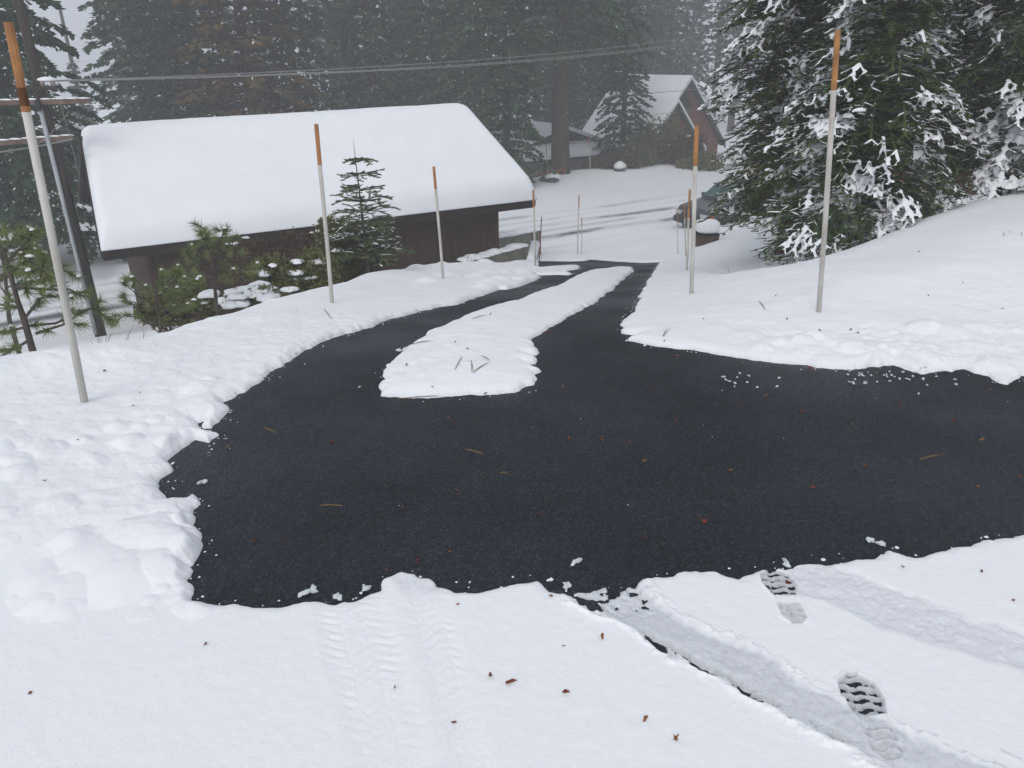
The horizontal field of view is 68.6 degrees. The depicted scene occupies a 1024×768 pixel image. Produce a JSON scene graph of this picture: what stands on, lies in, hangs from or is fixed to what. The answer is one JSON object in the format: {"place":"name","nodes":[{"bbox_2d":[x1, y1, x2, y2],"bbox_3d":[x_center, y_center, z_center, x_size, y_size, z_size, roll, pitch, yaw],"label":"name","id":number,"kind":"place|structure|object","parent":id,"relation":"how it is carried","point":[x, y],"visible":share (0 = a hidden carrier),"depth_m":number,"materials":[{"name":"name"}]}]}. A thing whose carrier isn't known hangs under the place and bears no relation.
{"place":"outdoors","nodes":[
{"label":"outdoors","id":0,"kind":"place"},
{"bbox_2d":[0,182,716,347],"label":"street","id":1,"kind":"structure","parent":0,"point":[619,221],"depth_m":28.04,"materials":[{"name":"snow"}]},
{"bbox_2d":[673,179,777,225],"bbox_3d":[8.451,-6.763,28.296,4.790,1.847,2.130,-15,27,-29],"label":"parked car","id":2,"kind":"object","parent":1,"relation":"on","point":[706,199],"visible":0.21,"depth_m":27.55,"materials":[{"name":"paint"}]},
{"bbox_2d":[0,0,894,97],"label":"sky","id":3,"kind":"structure","parent":0,"point":[76,21],"materials":[{"name":"grey"}]},
{"bbox_2d":[1,0,977,633],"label":"falling snow","id":4,"kind":"structure","parent":0,"point":[607,170],"depth_m":5.16,"materials":[{"name":"snow"}]},
{"bbox_2d":[0,77,1023,767],"bbox_3d":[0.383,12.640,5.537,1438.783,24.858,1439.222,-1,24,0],"label":"snow ground","id":5,"kind":"structure","parent":0,"point":[108,631],"depth_m":2.57,"materials":[{"name":"snow"}]},
{"bbox_2d":[0,4,54,225],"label":"fir tree","id":6,"kind":"object","parent":5,"relation":"on","point":[35,123],"visible":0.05,"depth_m":28.79,"materials":[{"name":"green plant"}]},
{"bbox_2d":[0,221,67,353],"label":"pine sapling","id":7,"kind":"object","parent":5,"relation":"on","point":[4,280],"visible":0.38,"depth_m":8.56,"materials":[{"name":"green plant"}]},
{"bbox_2d":[3,22,87,402],"bbox_3d":[-2.260,-0.597,3.721,0.167,2.160,0.040,-1,24,0],"label":"snow stake","id":8,"kind":"object","parent":5,"relation":"on","point":[11,38],"visible":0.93,"depth_m":3.59,"materials":[{"name":"grey paint"}]},
{"bbox_2d":[0,0,106,336],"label":"utility pole","id":9,"kind":"object","parent":5,"relation":"on","point":[41,101],"visible":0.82,"depth_m":14.35,"materials":[{"name":"grey wood"}]},
{"bbox_2d":[0,139,72,152],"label":"power line","id":10,"kind":"object","parent":9,"relation":"attached to","point":[38,146],"visible":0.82,"depth_m":14.36,"materials":[{"name":"grey metal"}]},
{"bbox_2d":[25,35,703,81],"bbox_3d":[-0.002,-11.032,24.644,0.022,1.135,30.136,16,29,34],"label":"power line","id":11,"kind":"object","parent":9,"relation":"attached to","point":[348,68],"visible":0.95,"depth_m":19.24,"materials":[{"name":"grey metal"}]},
{"bbox_2d":[44,41,697,81],"bbox_3d":[-0.002,-10.754,24.329,0.022,0.898,28.983,16,29,34],"label":"power line","id":12,"kind":"object","parent":9,"relation":"attached to","point":[399,68],"visible":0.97,"depth_m":20.68,"materials":[{"name":"grey metal"}]},
{"bbox_2d":[54,42,701,81],"bbox_3d":[-0.002,-10.554,23.980,0.022,0.830,28.074,17,29,34],"label":"power line","id":13,"kind":"object","parent":9,"relation":"attached to","point":[332,72],"visible":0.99,"depth_m":18.37,"materials":[{"name":"grey metal"}]},
{"bbox_2d":[35,117,84,177],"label":"house","id":14,"kind":"structure","parent":5,"relation":"on","point":[62,128],"depth_m":43.68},
{"bbox_2d":[472,88,703,107],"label":"power line","id":15,"kind":"object","parent":14,"relation":"attached to","point":[615,96],"visible":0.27,"depth_m":41.13,"materials":[{"name":"grey metal"}]},
{"bbox_2d":[0,0,126,290],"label":"fir tree","id":16,"kind":"object","parent":5,"relation":"on","point":[21,196],"visible":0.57,"depth_m":22.43,"materials":[{"name":"green plant"}]},
{"bbox_2d":[0,220,126,355],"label":"pine sapling","id":17,"kind":"object","parent":5,"relation":"on","point":[39,269],"visible":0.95,"depth_m":6.00,"materials":[{"name":"green plant"}]},
{"bbox_2d":[59,4,101,125],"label":"fir tree","id":18,"kind":"object","parent":5,"relation":"on","point":[72,66],"visible":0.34,"depth_m":57.25,"materials":[{"name":"green plant"}]},
{"bbox_2d":[93,0,165,123],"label":"fir tree","id":19,"kind":"object","parent":5,"relation":"on","point":[119,108],"visible":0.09,"depth_m":59.29,"materials":[{"name":"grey plant"}]},
{"bbox_2d":[77,0,199,122],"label":"fir tree","id":20,"kind":"object","parent":5,"relation":"on","point":[126,35],"visible":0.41,"depth_m":39.43,"materials":[{"name":"green plant"}]},
{"bbox_2d":[101,263,205,332],"bbox_3d":[-4.035,-0.721,8.743,1.340,1.643,1.014,-1,24,0],"label":"pine sapling","id":21,"kind":"object","parent":5,"relation":"on","point":[128,279],"visible":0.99,"depth_m":8.57,"materials":[{"name":"green plant"}]},
{"bbox_2d":[109,0,230,121],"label":"fir tree","id":22,"kind":"object","parent":5,"relation":"on","point":[167,37],"visible":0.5,"depth_m":36.93,"materials":[{"name":"green plant"}]},
{"bbox_2d":[131,265,221,331],"bbox_3d":[-4.505,-1.068,10.166,1.169,0.994,0.855,-1,24,0],"label":"evergreen shrub","id":23,"kind":"object","parent":5,"relation":"on","point":[150,315],"visible":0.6,"depth_m":10.05,"materials":[{"name":"green plant"}]},
{"bbox_2d":[149,0,246,117],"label":"fir tree","id":24,"kind":"object","parent":5,"relation":"on","point":[201,9],"visible":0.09,"depth_m":42.11,"materials":[{"name":"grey plant"}]},
{"bbox_2d":[170,216,264,315],"bbox_3d":[-3.659,-1.168,9.462,1.088,1.989,1.136,-16,28,-30],"label":"pine sapling","id":25,"kind":"object","parent":5,"relation":"on","point":[205,237],"visible":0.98,"depth_m":9.31,"materials":[{"name":"green plant"}]},
{"bbox_2d":[195,0,264,103],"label":"fir tree","id":26,"kind":"object","parent":5,"relation":"on","point":[227,10],"visible":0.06,"depth_m":59.27,"materials":[{"name":"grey plant"}]},
{"bbox_2d":[168,0,325,118],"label":"fir tree","id":27,"kind":"object","parent":5,"relation":"on","point":[255,100],"visible":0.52,"depth_m":34.09,"materials":[{"name":"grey plant"}]},
{"bbox_2d":[197,280,299,313],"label":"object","id":28,"kind":"object","parent":5,"relation":"on","point":[254,293],"visible":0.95,"depth_m":9.89,"materials":[{"name":"white"}]},
{"bbox_2d":[233,0,284,82],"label":"fir tree","id":29,"kind":"object","parent":5,"relation":"on","point":[268,51],"visible":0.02,"depth_m":83.12,"materials":[{"name":"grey plant"}]},
{"bbox_2d":[221,226,319,294],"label":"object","id":30,"kind":"object","parent":5,"relation":"on","point":[283,250],"visible":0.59,"depth_m":12.42,"materials":[{"name":"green plant"}]},
{"bbox_2d":[237,246,345,295],"bbox_3d":[-3.071,-1.483,10.540,1.409,0.859,0.803,-12,26,-24],"label":"evergreen shrub","id":31,"kind":"object","parent":5,"relation":"on","point":[306,274],"visible":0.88,"depth_m":10.39,"materials":[{"name":"green plant"}]},
{"bbox_2d":[241,0,346,111],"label":"fir tree","id":32,"kind":"object","parent":5,"relation":"on","point":[299,19],"visible":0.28,"depth_m":39.00,"materials":[{"name":"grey plant"}]},
{"bbox_2d":[78,103,537,327],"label":"garage","id":33,"kind":"structure","parent":5,"relation":"on","point":[160,178],"depth_m":16.04,"materials":[{"name":"brown"}]},
{"bbox_2d":[291,0,338,110],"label":"fir tree","id":34,"kind":"object","parent":5,"relation":"on","point":[317,38],"visible":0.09,"depth_m":75.39,"materials":[{"name":"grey plant"}]},
{"bbox_2d":[299,237,347,288],"bbox_3d":[-2.825,-1.714,11.114,0.842,0.891,0.806,-1,24,0],"label":"evergreen shrub","id":35,"kind":"object","parent":5,"relation":"on","point":[313,248],"visible":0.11,"depth_m":11.02,"materials":[{"name":"green plant"}]},
{"bbox_2d":[314,124,333,302],"bbox_3d":[-1.698,-1.375,6.841,0.083,1.888,0.038,-1,24,0],"label":"snow stake","id":36,"kind":"object","parent":5,"relation":"on","point":[321,182],"visible":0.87,"depth_m":6.75,"materials":[{"name":"grey paint"}]},
{"bbox_2d":[297,0,363,106],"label":"fir tree","id":37,"kind":"object","parent":5,"relation":"on","point":[326,43],"visible":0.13,"depth_m":54.07,"materials":[{"name":"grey plant"}]},
{"bbox_2d":[320,0,368,109],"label":"fir tree","id":38,"kind":"object","parent":5,"relation":"on","point":[332,19],"visible":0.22,"depth_m":46.97,"materials":[{"name":"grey plant"}]},
{"bbox_2d":[312,215,393,282],"bbox_3d":[-2.496,-2.069,11.754,1.276,1.248,0.785,-1,24,0],"label":"evergreen shrub","id":39,"kind":"object","parent":5,"relation":"on","point":[356,266],"visible":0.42,"depth_m":11.58,"materials":[{"name":"green plant"}]},
{"bbox_2d":[327,1,386,109],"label":"fir tree","id":40,"kind":"object","parent":5,"relation":"on","point":[361,36],"visible":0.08,"depth_m":70.47,"materials":[{"name":"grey plant"}]},
{"bbox_2d":[317,141,421,272],"bbox_3d":[-2.134,-2.291,11.230,1.540,2.617,1.423,-1,24,0],"label":"fir sapling","id":41,"kind":"object","parent":5,"relation":"on","point":[366,208],"visible":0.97,"depth_m":11.01,"materials":[{"name":"green plant"}]},
{"bbox_2d":[331,0,412,108],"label":"fir tree","id":42,"kind":"object","parent":5,"relation":"on","point":[370,91],"visible":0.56,"depth_m":41.72,"materials":[{"name":"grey plant"}]},
{"bbox_2d":[377,4,415,92],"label":"fir tree","id":43,"kind":"object","parent":5,"relation":"on","point":[384,40],"visible":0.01,"depth_m":87.91,"materials":[{"name":"green plant"}]},
{"bbox_2d":[373,0,431,105],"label":"fir tree","id":44,"kind":"object","parent":5,"relation":"on","point":[394,12],"visible":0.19,"depth_m":48.71,"materials":[{"name":"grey plant"}]},
{"bbox_2d":[386,0,448,105],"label":"fir tree","id":45,"kind":"object","parent":5,"relation":"on","point":[400,54],"visible":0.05,"depth_m":64.54,"materials":[{"name":"green plant"}]},
{"bbox_2d":[387,0,485,113],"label":"fir tree","id":46,"kind":"object","parent":5,"relation":"on","point":[433,30],"visible":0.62,"depth_m":42.39,"materials":[{"name":"green plant"}]},
{"bbox_2d":[432,166,443,278],"bbox_3d":[-1.007,-2.078,10.397,0.095,1.815,0.038,-1,24,0],"label":"snow stake","id":47,"kind":"object","parent":5,"relation":"on","point":[438,219],"visible":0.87,"depth_m":10.31,"materials":[{"name":"grey paint"}]},
{"bbox_2d":[422,0,501,126],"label":"fir tree","id":48,"kind":"object","parent":5,"relation":"on","point":[450,22],"visible":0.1,"depth_m":44.86,"materials":[{"name":"green plant"}]},
{"bbox_2d":[424,0,518,124],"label":"fir tree","id":49,"kind":"object","parent":5,"relation":"on","point":[456,47],"visible":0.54,"depth_m":39.64,"materials":[{"name":"green plant"}]},
{"bbox_2d":[456,243,528,262],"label":"retaining wall","id":50,"kind":"structure","parent":5,"relation":"on","point":[511,252],"depth_m":18.07,"materials":[{"name":"concrete"}]},
{"bbox_2d":[468,2,518,117],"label":"fir tree","id":51,"kind":"object","parent":5,"relation":"on","point":[497,56],"visible":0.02,"depth_m":65.99,"materials":[{"name":"green plant"}]},
{"bbox_2d":[462,0,556,182],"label":"fir tree","id":52,"kind":"object","parent":5,"relation":"on","point":[500,74],"visible":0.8,"depth_m":34.82,"materials":[{"name":"green plant"}]},
{"bbox_2d":[493,2,532,118],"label":"fir tree","id":53,"kind":"object","parent":5,"relation":"on","point":[530,99],"visible":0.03,"depth_m":88.83,"materials":[{"name":"green plant"}]},
{"bbox_2d":[499,227,542,256],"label":"retaining wall","id":54,"kind":"structure","parent":5,"relation":"on","point":[525,235],"depth_m":23.05,"materials":[{"name":"concrete"}]},
{"bbox_2d":[527,241,539,259],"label":"wing wall","id":55,"kind":"structure","parent":5,"relation":"on","point":[530,256],"depth_m":18.92,"materials":[{"name":"concrete"}]},
{"bbox_2d":[532,190,535,265],"bbox_3d":[0.440,-2.923,14.729,0.081,1.750,0.038,-1,24,0],"label":"snow stake","id":56,"kind":"object","parent":5,"relation":"on","point":[534,227],"visible":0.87,"depth_m":14.66,"materials":[{"name":"grey paint"}]},
{"bbox_2d":[498,0,582,120],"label":"fir tree","id":57,"kind":"object","parent":5,"relation":"on","point":[536,108],"visible":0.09,"depth_m":56.40,"materials":[{"name":"green plant"}]},
{"bbox_2d":[531,166,564,176],"bbox_3d":[1.634,-10.858,40.014,2.464,1.312,1.180,-1,24,0],"label":"log railing","id":58,"kind":"object","parent":5,"relation":"on","point":[557,172],"visible":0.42,"depth_m":39.64,"materials":[{"name":"wood"}]},
{"bbox_2d":[539,173,561,182],"bbox_3d":[1.907,-10.540,38.577,1.141,0.611,0.883,16,28,33],"label":"rock","id":59,"kind":"object","parent":5,"relation":"on","point":[551,178],"visible":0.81,"depth_m":38.26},
{"bbox_2d":[488,116,618,173],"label":"beige cottage","id":60,"kind":"structure","parent":5,"relation":"on","point":[579,152],"depth_m":44.94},
{"bbox_2d":[543,161,550,171],"bbox_3d":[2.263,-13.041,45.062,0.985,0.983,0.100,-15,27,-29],"label":"door","id":61,"kind":"structure","parent":60,"relation":"in","point":[549,162],"depth_m":44.98,"materials":[{"name":"grey"}]},
{"bbox_2d":[518,1,591,127],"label":"fir tree","id":62,"kind":"object","parent":5,"relation":"on","point":[544,111],"visible":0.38,"depth_m":54.81,"materials":[{"name":"green plant"}]},
{"bbox_2d":[478,0,648,173],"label":"fir tree","id":63,"kind":"object","parent":5,"relation":"on","point":[566,11],"visible":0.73,"depth_m":37.85,"materials":[{"name":"green plant"}]},
{"bbox_2d":[540,0,610,130],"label":"fir tree","id":64,"kind":"object","parent":5,"relation":"on","point":[579,80],"visible":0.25,"depth_m":55.57,"materials":[{"name":"green plant"}]},
{"bbox_2d":[577,195,579,253],"bbox_3d":[1.710,-3.978,19.421,0.044,1.784,0.030,-1,24,0],"label":"snow stake","id":65,"kind":"object","parent":5,"relation":"on","point":[578,222],"visible":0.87,"depth_m":19.34,"materials":[{"name":"grey paint"}]},
{"bbox_2d":[569,0,631,124],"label":"fir tree","id":66,"kind":"object","parent":5,"relation":"on","point":[591,84],"visible":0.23,"depth_m":56.36,"materials":[{"name":"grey plant"}]},
{"bbox_2d":[581,0,642,128],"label":"fir tree","id":67,"kind":"object","parent":5,"relation":"on","point":[631,12],"visible":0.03,"depth_m":59.16,"materials":[{"name":"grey plant"}]},
{"bbox_2d":[585,0,639,93],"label":"fir tree","id":68,"kind":"object","parent":5,"relation":"on","point":[617,46],"depth_m":70.60,"materials":[{"name":"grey plant"}]},
{"bbox_2d":[582,152,648,169],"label":"brush","id":69,"kind":"object","parent":5,"relation":"on","point":[606,162],"visible":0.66,"depth_m":42.11,"materials":[{"name":"brown plant"}]},
{"bbox_2d":[614,161,625,171],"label":"rock","id":70,"kind":"object","parent":5,"relation":"on","point":[619,166],"visible":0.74,"depth_m":41.03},
{"bbox_2d":[592,0,656,154],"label":"fir tree","id":71,"kind":"object","parent":5,"relation":"on","point":[625,86],"visible":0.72,"depth_m":43.47,"materials":[{"name":"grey plant"}]},
{"bbox_2d":[614,139,662,166],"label":"brush","id":72,"kind":"object","parent":5,"relation":"on","point":[641,151],"visible":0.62,"depth_m":42.82,"materials":[{"name":"green plant"}]},
{"bbox_2d":[619,0,657,65],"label":"fir tree","id":73,"kind":"object","parent":5,"relation":"on","point":[635,8],"visible":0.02,"depth_m":76.83,"materials":[{"name":"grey plant"}]},
{"bbox_2d":[623,0,677,74],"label":"fir tree","id":74,"kind":"object","parent":5,"relation":"on","point":[657,13],"visible":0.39,"depth_m":64.57,"materials":[{"name":"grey plant"}]},
{"bbox_2d":[582,66,725,152],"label":"red house","id":75,"kind":"structure","parent":5,"relation":"on","point":[690,100],"depth_m":49.09,"materials":[{"name":"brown wood"}]},
{"bbox_2d":[681,98,691,107],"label":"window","id":76,"kind":"structure","parent":75,"relation":"in","point":[685,102],"depth_m":48.78,"materials":[{"name":"glass"}]},
{"bbox_2d":[628,112,687,163],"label":"brush","id":77,"kind":"object","parent":5,"relation":"on","point":[653,134],"visible":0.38,"depth_m":43.48,"materials":[{"name":"green plant"}]},
{"bbox_2d":[637,0,682,74],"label":"fir tree","id":78,"kind":"object","parent":5,"relation":"on","point":[677,54],"visible":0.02,"depth_m":83.75,"materials":[{"name":"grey plant"}]},
{"bbox_2d":[638,0,704,79],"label":"fir tree","id":79,"kind":"object","parent":5,"relation":"on","point":[681,15],"visible":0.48,"depth_m":72.00,"materials":[{"name":"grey plant"}]},
{"bbox_2d":[648,129,711,165],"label":"brush","id":80,"kind":"object","parent":5,"relation":"on","point":[684,144],"visible":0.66,"depth_m":42.88,"materials":[{"name":"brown plant"}]},
{"bbox_2d":[684,203,685,256],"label":"snow stake","id":81,"kind":"object","parent":5,"relation":"on","point":[684,229],"visible":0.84,"depth_m":15.77,"materials":[{"name":"grey paint"}]},
{"bbox_2d":[686,190,690,270],"bbox_3d":[2.515,-2.084,10.727,0.091,1.362,0.034,-1,24,0],"label":"snow stake","id":82,"kind":"object","parent":5,"relation":"on","point":[688,219],"visible":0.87,"depth_m":10.65,"materials":[{"name":"grey paint"}]},
{"bbox_2d":[689,126,698,293],"bbox_3d":[1.588,-1.366,6.568,0.126,1.700,0.038,-1,24,0],"label":"snow stake","id":83,"kind":"object","parent":5,"relation":"on","point":[694,195],"visible":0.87,"depth_m":6.48,"materials":[{"name":"grey paint"}]},
{"bbox_2d":[674,150,725,170],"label":"brush","id":84,"kind":"object","parent":5,"relation":"on","point":[704,159],"visible":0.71,"depth_m":42.13,"materials":[{"name":"green plant"}]},
{"bbox_2d":[695,219,719,246],"bbox_3d":[4.600,-3.153,17.859,0.546,1.505,0.480,-1,24,0],"label":"wooden box","id":85,"kind":"object","parent":5,"relation":"on","point":[707,230],"visible":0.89,"depth_m":17.49,"materials":[{"name":"brown wood"}]},
{"bbox_2d":[689,0,743,118],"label":"fir tree","id":86,"kind":"object","parent":5,"relation":"on","point":[717,45],"visible":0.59,"depth_m":70.39,"materials":[{"name":"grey plant"}]},
{"bbox_2d":[703,0,763,131],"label":"fir tree","id":87,"kind":"object","parent":5,"relation":"on","point":[731,118],"visible":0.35,"depth_m":63.82,"materials":[{"name":"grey plant"}]},
{"bbox_2d":[697,0,912,254],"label":"cedar tree","id":88,"kind":"object","parent":5,"relation":"on","point":[775,23],"visible":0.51,"depth_m":10.89,"materials":[{"name":"green plant"}]},
{"bbox_2d":[751,15,859,114],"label":"fir tree","id":89,"kind":"object","parent":5,"relation":"on","point":[760,113],"depth_m":43.63,"materials":[{"name":"green plant"}]},
{"bbox_2d":[816,29,840,312],"bbox_3d":[2.127,-1.210,5.085,0.225,2.164,0.038,-1,24,0],"label":"snow stake","id":90,"kind":"object","parent":5,"relation":"on","point":[836,50],"visible":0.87,"depth_m":4.97,"materials":[{"name":"grey paint"}]},
{"bbox_2d":[761,101,957,190],"bbox_3d":[14.658,-9.680,31.347,5.560,4.137,6.739,-15,27,-29],"label":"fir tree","id":91,"kind":"object","parent":5,"relation":"on","point":[897,141],"depth_m":28.34,"materials":[{"name":"plant"}]},
{"bbox_2d":[738,0,982,266],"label":"fir tree","id":92,"kind":"object","parent":5,"relation":"on","point":[866,204],"visible":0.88,"depth_m":8.50,"materials":[{"name":"green plant"}]},
{"bbox_2d":[863,0,937,94],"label":"fir tree","id":93,"kind":"object","parent":5,"relation":"on","point":[905,46],"depth_m":30.89,"materials":[{"name":"green plant"}]},
{"bbox_2d":[862,0,1023,206],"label":"fir tree","id":94,"kind":"object","parent":5,"relation":"on","point":[922,64],"visible":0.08,"depth_m":11.58,"materials":[{"name":"green plant"}]},
{"bbox_2d":[881,0,1023,212],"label":"fir tree","id":95,"kind":"object","parent":5,"relation":"on","point":[995,135],"visible":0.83,"depth_m":8.83,"materials":[{"name":"green plant"}]},
{"bbox_2d":[892,2,1022,196],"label":"conifer trunk","id":96,"kind":"object","parent":5,"relation":"on","point":[970,192],"visible":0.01,"depth_m":19.36,"materials":[{"name":"red plant"}]},
{"bbox_2d":[158,260,1023,714],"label":"driveway","id":97,"kind":"structure","parent":0,"point":[554,502],"depth_m":3.45,"materials":[{"name":"asphalt"}]},
{"bbox_2d":[298,589,310,597],"bbox_3d":[-0.740,0.743,2.669,0.047,0.020,0.027,-12,26,-24],"label":"slush clump","id":98,"kind":"object","parent":97,"relation":"on","point":[304,592],"visible":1,"depth_m":2.66,"materials":[{"name":"snow"}]},
{"bbox_2d":[310,584,317,592],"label":"slush clump","id":99,"kind":"object","parent":97,"relation":"on","point":[313,589],"visible":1,"depth_m":2.68,"materials":[{"name":"snow"}]},
{"bbox_2d":[333,592,341,600],"bbox_3d":[-0.617,0.748,2.652,0.035,0.019,0.041,7,24,-8],"label":"slush clump","id":100,"kind":"object","parent":97,"relation":"on","point":[337,596],"visible":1,"depth_m":2.64,"materials":[{"name":"snow"}]},
{"bbox_2d":[563,581,571,589],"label":"slush clump","id":101,"kind":"object","parent":97,"relation":"on","point":[567,585],"visible":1,"depth_m":2.68,"materials":[{"name":"snow"}]},
{"bbox_2d":[571,558,581,565],"bbox_3d":[0.239,0.666,2.815,0.027,0.019,0.055,8,28,39],"label":"slush clump","id":102,"kind":"object","parent":97,"relation":"on","point":[575,561],"visible":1,"depth_m":2.81,"materials":[{"name":"snow"}]},
{"bbox_2d":[167,262,1022,605],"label":"snow crumbs","id":103,"kind":"object","parent":97,"relation":"on","point":[529,392],"visible":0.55,"depth_m":2.93,"materials":[{"name":"snow"}]},
{"bbox_2d":[782,558,790,567],"bbox_3d":[1.020,0.664,2.794,0.028,0.019,0.050,-12,32,-18],"label":"slush clump","id":104,"kind":"object","parent":97,"relation":"on","point":[786,563],"visible":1,"depth_m":2.79,"materials":[{"name":"snow"}]},
{"bbox_2d":[875,540,885,546],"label":"slush clump","id":105,"kind":"object","parent":97,"relation":"on","point":[881,543],"visible":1,"depth_m":2.89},
{"bbox_2d":[673,0,712,105],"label":"fir tree","id":106,"kind":"object","parent":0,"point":[688,7],"visible":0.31,"depth_m":87.10,"materials":[{"name":"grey plant"}]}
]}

